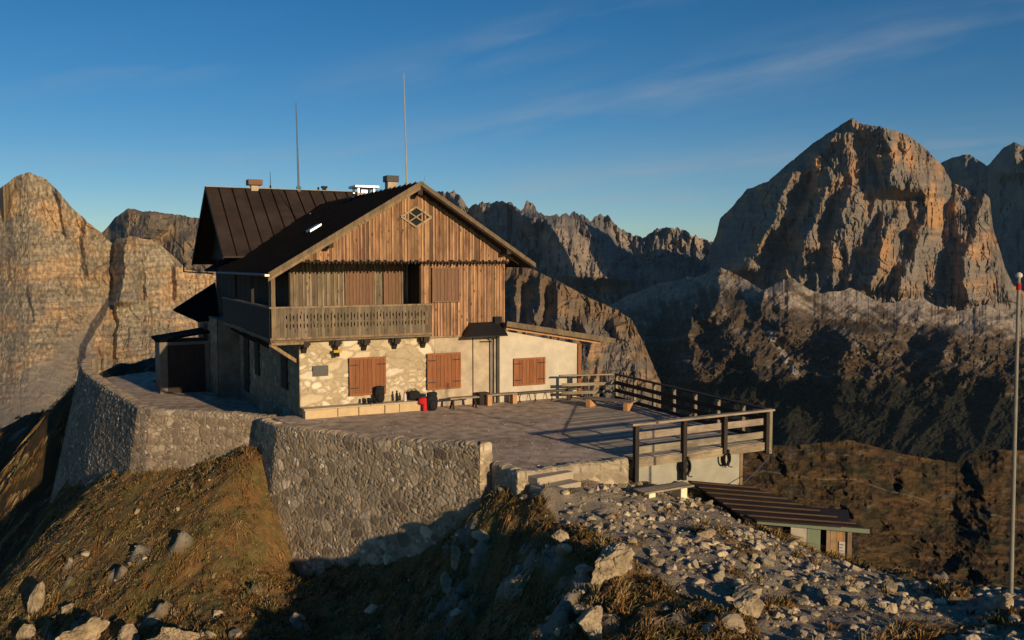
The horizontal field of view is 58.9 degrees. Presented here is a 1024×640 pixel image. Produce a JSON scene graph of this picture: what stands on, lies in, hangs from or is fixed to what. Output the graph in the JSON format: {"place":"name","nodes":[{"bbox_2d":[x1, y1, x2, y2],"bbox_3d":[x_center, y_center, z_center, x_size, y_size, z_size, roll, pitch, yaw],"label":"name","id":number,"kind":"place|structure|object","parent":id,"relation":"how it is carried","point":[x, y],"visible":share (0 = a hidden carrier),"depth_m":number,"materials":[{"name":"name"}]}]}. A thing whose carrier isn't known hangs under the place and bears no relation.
{"place":"outdoors","nodes":[
{"label":"outdoors","id":0,"kind":"place"},
{"bbox_2d":[0,172,215,427],"bbox_3d":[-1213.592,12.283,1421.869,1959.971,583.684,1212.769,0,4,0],"label":"mountain","id":1,"kind":"structure","parent":0,"point":[76,288],"depth_m":1273.57,"materials":[{"name":"grey stone"}]},
{"bbox_2d":[102,208,215,274],"bbox_3d":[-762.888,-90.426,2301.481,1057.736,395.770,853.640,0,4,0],"label":"mountain","id":2,"kind":"structure","parent":0,"point":[173,235],"depth_m":2273.44,"materials":[{"name":"grey stone"}]},
{"bbox_2d":[105,371,262,413],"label":"courtyard","id":3,"kind":"structure","parent":0,"point":[141,386],"depth_m":42.03,"materials":[{"name":"grey stone"}]},
{"bbox_2d":[270,396,623,468],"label":"terrace","id":4,"kind":"structure","parent":0,"point":[525,427],"depth_m":29.57,"materials":[{"name":"grey stone"}]},
{"bbox_2d":[301,400,422,418],"bbox_3d":[-5.191,3.200,32.163,4.507,0.460,0.500,-2,4,-26],"label":"stone bench","id":5,"kind":"object","parent":4,"relation":"on","point":[326,411],"visible":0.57,"depth_m":31.91,"materials":[{"name":"beige stone"}]},
{"bbox_2d":[362,398,369,403],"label":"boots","id":6,"kind":"object","parent":5,"relation":"on","point":[364,402],"visible":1,"depth_m":32.15,"materials":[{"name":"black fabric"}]},
{"bbox_2d":[374,386,384,402],"bbox_3d":[-4.747,2.660,32.449,0.370,0.616,0.392,-2,4,-26],"label":"backpack","id":7,"kind":"object","parent":5,"relation":"on","point":[379,394],"visible":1,"depth_m":32.30,"materials":[{"name":"black fabric"}]},
{"bbox_2d":[407,389,420,399],"bbox_3d":[-3.570,2.713,33.002,0.473,0.420,0.302,-2,4,-26],"label":"duffel bag","id":8,"kind":"object","parent":5,"relation":"on","point":[414,394],"visible":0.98,"depth_m":32.88,"materials":[{"name":"black fabric"}]},
{"bbox_2d":[418,397,426,410],"bbox_3d":[-3.213,3.122,32.823,0.400,0.646,0.275,-2,4,-26],"label":"jacket","id":9,"kind":"object","parent":5,"relation":"on","point":[422,401],"visible":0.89,"depth_m":32.71,"materials":[{"name":"red fabric"}]},
{"bbox_2d":[426,392,437,410],"bbox_3d":[-2.911,2.951,32.886,0.433,0.703,0.448,-2,4,-26],"label":"backpack","id":10,"kind":"object","parent":4,"relation":"on","point":[432,401],"visible":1,"depth_m":32.72,"materials":[{"name":"black fabric"}]},
{"bbox_2d":[314,409,608,467],"bbox_3d":[-1.773,3.603,27.767,8.544,0.039,9.078,-1,4,-15],"label":"grit","id":11,"kind":"object","parent":4,"relation":"on","point":[479,430],"visible":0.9,"depth_m":28.86,"materials":[{"name":"gravel"}]},
{"bbox_2d":[447,395,478,409],"bbox_3d":[-1.789,3.043,33.402,1.150,0.427,0.369,-2,4,-26],"label":"wooden bench","id":12,"kind":"object","parent":4,"relation":"on","point":[473,397],"visible":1,"depth_m":33.31,"materials":[{"name":"brown wood"}]},
{"bbox_2d":[475,391,489,404],"bbox_3d":[-1.108,2.966,34.237,0.440,0.460,0.400,-2,4,-26],"label":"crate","id":13,"kind":"object","parent":4,"relation":"on","point":[480,400],"visible":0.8,"depth_m":34.06,"materials":[{"name":"brown wood"}]},
{"bbox_2d":[485,392,516,405],"bbox_3d":[-0.423,2.982,34.298,1.250,0.420,0.328,-2,4,-26],"label":"wooden bench","id":14,"kind":"object","parent":4,"relation":"on","point":[512,399],"visible":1,"depth_m":34.23,"materials":[{"name":"brown wood"}]},
{"bbox_2d":[513,388,576,403],"bbox_3d":[1.246,2.936,35.116,2.817,0.415,0.290,-2,4,-26],"label":"long bench","id":15,"kind":"object","parent":4,"relation":"on","point":[540,391],"visible":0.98,"depth_m":35.08,"materials":[{"name":"brown"}]},
{"bbox_2d":[0,358,1023,639],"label":"ground","id":16,"kind":"structure","parent":0,"point":[40,480],"depth_m":24.03,"materials":[{"name":"brown soil"}]},
{"bbox_2d":[16,624,35,639],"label":"boulder","id":17,"kind":"object","parent":16,"relation":"on","point":[27,631],"visible":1,"depth_m":27.42,"materials":[{"name":"stone"}]},
{"bbox_2d":[27,581,44,612],"bbox_3d":[-15.194,8.848,28.953,0.527,0.927,0.530,-2,4,-31],"label":"boulder","id":18,"kind":"object","parent":16,"relation":"on","point":[36,600],"visible":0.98,"depth_m":28.80,"materials":[{"name":"stone"}]},
{"bbox_2d":[61,603,74,613],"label":"boulder","id":19,"kind":"object","parent":16,"relation":"on","point":[65,609],"visible":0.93,"depth_m":27.66,"materials":[{"name":"stone"}]},
{"bbox_2d":[55,616,109,639],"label":"boulder","id":20,"kind":"object","parent":16,"relation":"on","point":[92,628],"visible":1,"depth_m":25.26,"materials":[{"name":"stone"}]},
{"bbox_2d":[118,623,139,639],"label":"boulder","id":21,"kind":"object","parent":16,"relation":"on","point":[129,631],"visible":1,"depth_m":24.64,"materials":[{"name":"stone"}]},
{"bbox_2d":[134,508,140,514],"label":"boulder","id":22,"kind":"object","parent":16,"relation":"on","point":[137,511],"visible":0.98,"depth_m":30.71,"materials":[{"name":"stone"}]},
{"bbox_2d":[148,618,158,625],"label":"boulder","id":23,"kind":"object","parent":16,"relation":"on","point":[154,621],"visible":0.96,"depth_m":25.25,"materials":[{"name":"stone"}]},
{"bbox_2d":[50,354,275,502],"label":"courtyard wall","id":24,"kind":"structure","parent":16,"relation":"on","point":[110,427],"depth_m":33.84,"materials":[{"name":"stone"}]},
{"bbox_2d":[148,627,204,639],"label":"boulder","id":25,"kind":"object","parent":16,"relation":"on","point":[170,633],"visible":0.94,"depth_m":23.48,"materials":[{"name":"stone"}]},
{"bbox_2d":[205,630,215,638],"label":"boulder","id":26,"kind":"object","parent":16,"relation":"on","point":[209,634],"visible":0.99,"depth_m":23.54,"materials":[{"name":"stone"}]},
{"bbox_2d":[253,417,492,576],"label":"retaining wall","id":27,"kind":"structure","parent":16,"relation":"on","point":[339,496],"depth_m":26.73,"materials":[{"name":"stone"}]},
{"bbox_2d":[151,73,615,421],"bbox_3d":[-7.417,-3.277,41.505,15.917,14.380,20.937,-2,4,-26],"label":"mountain hut","id":28,"kind":"object","parent":16,"relation":"on","point":[317,297],"visible":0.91,"depth_m":33.84,"materials":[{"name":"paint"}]},
{"bbox_2d":[243,337,249,392],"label":"door","id":29,"kind":"structure","parent":28,"relation":"in","point":[245,341],"depth_m":40.33,"materials":[{"name":"brown wood"}]},
{"bbox_2d":[383,266,400,315],"bbox_3d":[-4.500,-1.093,33.966,0.652,1.849,0.076,-2,4,-26],"label":"balcony door","id":30,"kind":"structure","parent":28,"relation":"in","point":[391,274],"depth_m":33.93,"materials":[{"name":"brown wood"}]},
{"bbox_2d":[400,206,431,227],"bbox_3d":[-3.425,-3.692,32.498,1.177,0.779,0.078,-2,4,-26],"label":"diamond window","id":31,"kind":"structure","parent":28,"relation":"in","point":[414,213],"depth_m":32.49,"materials":[{"name":"brown wood"}]},
{"bbox_2d":[69,462,745,639],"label":"scattered stones","id":32,"kind":"object","parent":16,"relation":"on","point":[735,621],"visible":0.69,"depth_m":20.82,"materials":[{"name":"stone"}]},
{"bbox_2d":[440,572,452,592],"bbox_3d":[-1.632,6.505,22.549,0.328,0.501,0.412,0,4,3],"label":"boulder","id":33,"kind":"object","parent":16,"relation":"on","point":[446,579],"visible":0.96,"depth_m":22.45,"materials":[{"name":"stone"}]},
{"bbox_2d":[451,545,460,570],"bbox_3d":[-1.411,5.992,22.712,0.269,0.677,0.216,2,4,30],"label":"boulder","id":34,"kind":"object","parent":16,"relation":"on","point":[455,554],"visible":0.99,"depth_m":22.64,"materials":[{"name":"stone"}]},
{"bbox_2d":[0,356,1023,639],"bbox_3d":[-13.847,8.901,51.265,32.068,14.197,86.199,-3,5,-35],"label":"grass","id":35,"kind":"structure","parent":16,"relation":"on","point":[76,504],"depth_m":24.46,"materials":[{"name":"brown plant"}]},
{"bbox_2d":[504,574,526,601],"bbox_3d":[0.079,5.895,20.003,0.514,0.559,0.678,0,4,7],"label":"boulder","id":36,"kind":"object","parent":16,"relation":"on","point":[513,589],"visible":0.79,"depth_m":19.73,"materials":[{"name":"stone"}]},
{"bbox_2d":[519,494,529,499],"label":"boulder","id":37,"kind":"object","parent":16,"relation":"on","point":[524,497],"visible":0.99,"depth_m":22.53,"materials":[{"name":"stone"}]},
{"bbox_2d":[528,470,580,491],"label":"stone steps","id":38,"kind":"structure","parent":16,"relation":"on","point":[563,478],"depth_m":23.00,"materials":[{"name":"beige stone"}]},
{"bbox_2d":[491,457,628,496],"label":"terrace edge wall","id":39,"kind":"structure","parent":16,"relation":"on","point":[614,471],"depth_m":23.88,"materials":[{"name":"stone"}]},
{"bbox_2d":[552,529,568,543],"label":"boulder","id":40,"kind":"object","parent":16,"relation":"on","point":[561,536],"visible":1,"depth_m":19.80,"materials":[{"name":"stone"}]},
{"bbox_2d":[576,605,602,639],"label":"boulder","id":41,"kind":"object","parent":16,"relation":"on","point":[589,620],"visible":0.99,"depth_m":16.45,"materials":[{"name":"stone"}]},
{"bbox_2d":[591,542,634,584],"bbox_3d":[1.971,4.858,18.249,1.167,0.665,0.701,-4,5,-43],"label":"boulder","id":42,"kind":"object","parent":16,"relation":"on","point":[612,558],"visible":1,"depth_m":17.98,"materials":[{"name":"stone"}]},
{"bbox_2d":[633,481,693,499],"bbox_3d":[3.938,4.581,23.514,1.640,0.520,0.485,-2,4,-30],"label":"plank bench","id":43,"kind":"object","parent":16,"relation":"on","point":[678,489],"visible":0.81,"depth_m":23.52,"materials":[{"name":"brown wood"}]},
{"bbox_2d":[562,400,770,488],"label":"wooden deck","id":44,"kind":"structure","parent":16,"relation":"on","point":[604,425],"depth_m":26.91,"materials":[{"name":"grey wood"}]},
{"bbox_2d":[582,396,636,410],"bbox_3d":[3.545,3.060,33.159,2.000,0.350,0.460,2,4,34],"label":"deck bench","id":45,"kind":"object","parent":44,"relation":"on","point":[591,402],"visible":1,"depth_m":33.01,"materials":[{"name":"brown wood"}]},
{"bbox_2d":[679,456,691,476],"bbox_3d":[4.908,4.145,25.584,0.379,0.617,0.260,-2,4,-29],"label":"hose coil","id":46,"kind":"object","parent":44,"relation":"attached to","point":[681,467],"visible":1,"depth_m":25.53,"materials":[{"name":"black rubber"}]},
{"bbox_2d":[614,373,772,453],"bbox_3d":[5.901,3.054,31.404,0.162,1.350,9.408,-2,4,-23],"label":"railing","id":47,"kind":"object","parent":44,"relation":"attached to","point":[694,410],"visible":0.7,"depth_m":31.12,"materials":[{"name":"brown wood"}]},
{"bbox_2d":[559,373,614,400],"bbox_3d":[2.965,2.792,35.447,2.327,1.350,0.152,-1,4,-13],"label":"railing","id":48,"kind":"object","parent":47,"relation":"attached to","point":[585,384],"visible":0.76,"depth_m":35.37,"materials":[{"name":"brown wood"}]},
{"bbox_2d":[629,408,774,482],"bbox_3d":[5.506,3.606,25.881,5.223,1.760,0.200,-2,4,-29],"label":"railing","id":49,"kind":"object","parent":44,"relation":"attached to","point":[684,430],"visible":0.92,"depth_m":25.70,"materials":[{"name":"brown wood"}]},
{"bbox_2d":[742,450,772,484],"bbox_3d":[7.260,4.354,26.865,0.098,0.703,1.907,3,5,42],"label":"stay cable","id":50,"kind":"object","parent":49,"relation":"attached to","point":[770,457],"visible":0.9,"depth_m":27.46,"materials":[{"name":"metal"}]},
{"bbox_2d":[721,449,732,466],"bbox_3d":[6.213,4.015,26.304,0.265,0.551,0.324,3,5,41],"label":"hose coil","id":51,"kind":"object","parent":44,"relation":"attached to","point":[723,460],"visible":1,"depth_m":26.24,"materials":[{"name":"black rubber"}]},
{"bbox_2d":[697,528,715,538],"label":"boulder","id":52,"kind":"object","parent":16,"relation":"on","point":[708,533],"visible":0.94,"depth_m":20.18,"materials":[{"name":"stone"}]},
{"bbox_2d":[731,590,763,617],"bbox_3d":[4.222,5.156,16.424,0.402,0.442,0.550,-3,5,-40],"label":"boulder","id":53,"kind":"object","parent":16,"relation":"on","point":[748,603],"visible":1,"depth_m":16.33,"materials":[{"name":"stone"}]},
{"bbox_2d":[734,583,762,597],"bbox_3d":[4.450,5.184,17.098,0.606,0.303,0.411,-3,5,-35],"label":"boulder","id":54,"kind":"object","parent":16,"relation":"on","point":[756,588],"visible":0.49,"depth_m":17.07,"materials":[{"name":"stone"}]},
{"bbox_2d":[688,480,869,557],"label":"shed","id":55,"kind":"structure","parent":16,"relation":"on","point":[828,529],"depth_m":22.46,"materials":[{"name":"brown wood"}]},
{"bbox_2d":[807,528,820,551],"bbox_3d":[7.361,6.071,22.171,0.307,2.020,0.098,1,4,18],"label":"door","id":56,"kind":"structure","parent":55,"relation":"in","point":[813,535],"depth_m":22.07,"materials":[{"name":"green paint"}]},
{"bbox_2d":[543,481,1023,639],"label":"loose stones","id":57,"kind":"object","parent":16,"relation":"on","point":[802,584],"visible":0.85,"depth_m":18.41,"materials":[{"name":"stone"}]},
{"bbox_2d":[647,556,666,565],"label":"boulder","id":58,"kind":"object","parent":57,"relation":"on","point":[653,561],"visible":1,"depth_m":18.48,"materials":[{"name":"stone"}]},
{"bbox_2d":[824,594,840,605],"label":"boulder","id":59,"kind":"object","parent":16,"relation":"on","point":[831,599],"visible":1,"depth_m":17.01,"materials":[{"name":"stone"}]},
{"bbox_2d":[883,581,897,593],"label":"boulder","id":60,"kind":"object","parent":16,"relation":"on","point":[890,586],"visible":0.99,"depth_m":17.83,"materials":[{"name":"stone"}]},
{"bbox_2d":[885,603,897,613],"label":"boulder","id":61,"kind":"object","parent":16,"relation":"on","point":[891,608],"visible":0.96,"depth_m":16.63,"materials":[{"name":"stone"}]},
{"bbox_2d":[991,594,1013,613],"bbox_3d":[8.960,5.134,16.420,0.427,0.283,0.351,-1,4,-14],"label":"boulder","id":62,"kind":"object","parent":16,"relation":"on","point":[999,602],"visible":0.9,"depth_m":16.39,"materials":[{"name":"stone"}]},
{"bbox_2d":[1008,272,1022,596],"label":"flagpole","id":63,"kind":"object","parent":16,"relation":"on","point":[1018,275],"visible":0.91,"depth_m":17.08,"materials":[{"name":"grey metal"}]},
{"bbox_2d":[0,0,1023,241],"label":"sky","id":64,"kind":"structure","parent":0,"point":[645,115],"materials":[{"name":"blue"}]},
{"bbox_2d":[436,190,712,305],"bbox_3d":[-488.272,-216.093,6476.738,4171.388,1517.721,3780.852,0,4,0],"label":"mountain","id":65,"kind":"structure","parent":0,"point":[606,260],"depth_m":5694.29,"materials":[{"name":"grey stone"}]},
{"bbox_2d":[505,267,660,407],"bbox_3d":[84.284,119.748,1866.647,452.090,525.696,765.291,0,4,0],"label":"hill","id":66,"kind":"structure","parent":0,"point":[534,297],"depth_m":1801.61,"materials":[{"name":"grey stone"}]},
{"bbox_2d":[608,266,1023,462],"bbox_3d":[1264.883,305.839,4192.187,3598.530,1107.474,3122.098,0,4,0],"label":"valley slope","id":67,"kind":"structure","parent":0,"point":[918,376],"depth_m":3172.75,"materials":[{"name":"grey stone"}]},
{"bbox_2d":[710,118,1023,319],"bbox_3d":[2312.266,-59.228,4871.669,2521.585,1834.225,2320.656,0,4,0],"label":"mountain","id":68,"kind":"structure","parent":0,"point":[881,214],"depth_m":4043.11,"materials":[{"name":"grey stone"}]},
{"bbox_2d":[742,440,1023,588],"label":"hillside","id":69,"kind":"structure","parent":0,"point":[923,516],"depth_m":152.46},
{"bbox_2d":[940,142,1023,291],"bbox_3d":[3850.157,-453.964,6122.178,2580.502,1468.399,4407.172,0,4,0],"label":"mountain","id":70,"kind":"structure","parent":0,"point":[998,180],"depth_m":5851.78,"materials":[{"name":"grey stone"}]}
]}

